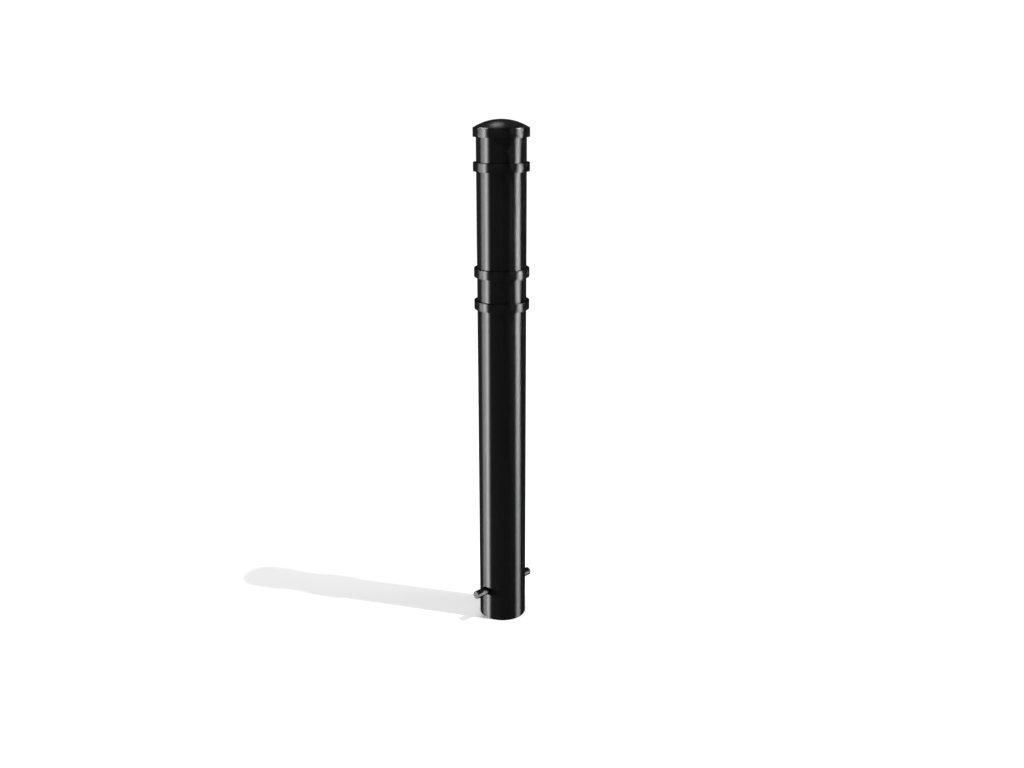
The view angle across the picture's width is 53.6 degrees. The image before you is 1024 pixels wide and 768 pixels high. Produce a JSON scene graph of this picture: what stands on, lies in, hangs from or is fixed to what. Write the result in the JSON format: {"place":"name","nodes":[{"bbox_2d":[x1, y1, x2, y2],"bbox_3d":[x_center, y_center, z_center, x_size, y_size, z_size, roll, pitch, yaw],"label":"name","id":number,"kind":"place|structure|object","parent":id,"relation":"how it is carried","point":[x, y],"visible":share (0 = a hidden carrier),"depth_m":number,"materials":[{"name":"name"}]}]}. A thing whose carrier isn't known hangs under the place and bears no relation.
{"place":"outdoors","nodes":[
{"label":"outdoors","id":0,"kind":"place"},
{"bbox_2d":[0,252,1023,767],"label":"ground","id":1,"kind":"structure","parent":0,"point":[774,516],"depth_m":2.72,"materials":[{"name":"white"}]},
{"bbox_2d":[472,119,530,619],"bbox_3d":[-0.021,-0.005,2.119,0.126,1.064,0.127,0,17,0],"label":"bollard","id":2,"kind":"object","parent":1,"relation":"on","point":[501,166],"visible":1,"depth_m":2.06,"materials":[{"name":"black metal"}]},
{"bbox_2d":[0,0,1023,302],"label":"sky","id":3,"kind":"structure","parent":0,"point":[139,138],"materials":[{"name":"white"}]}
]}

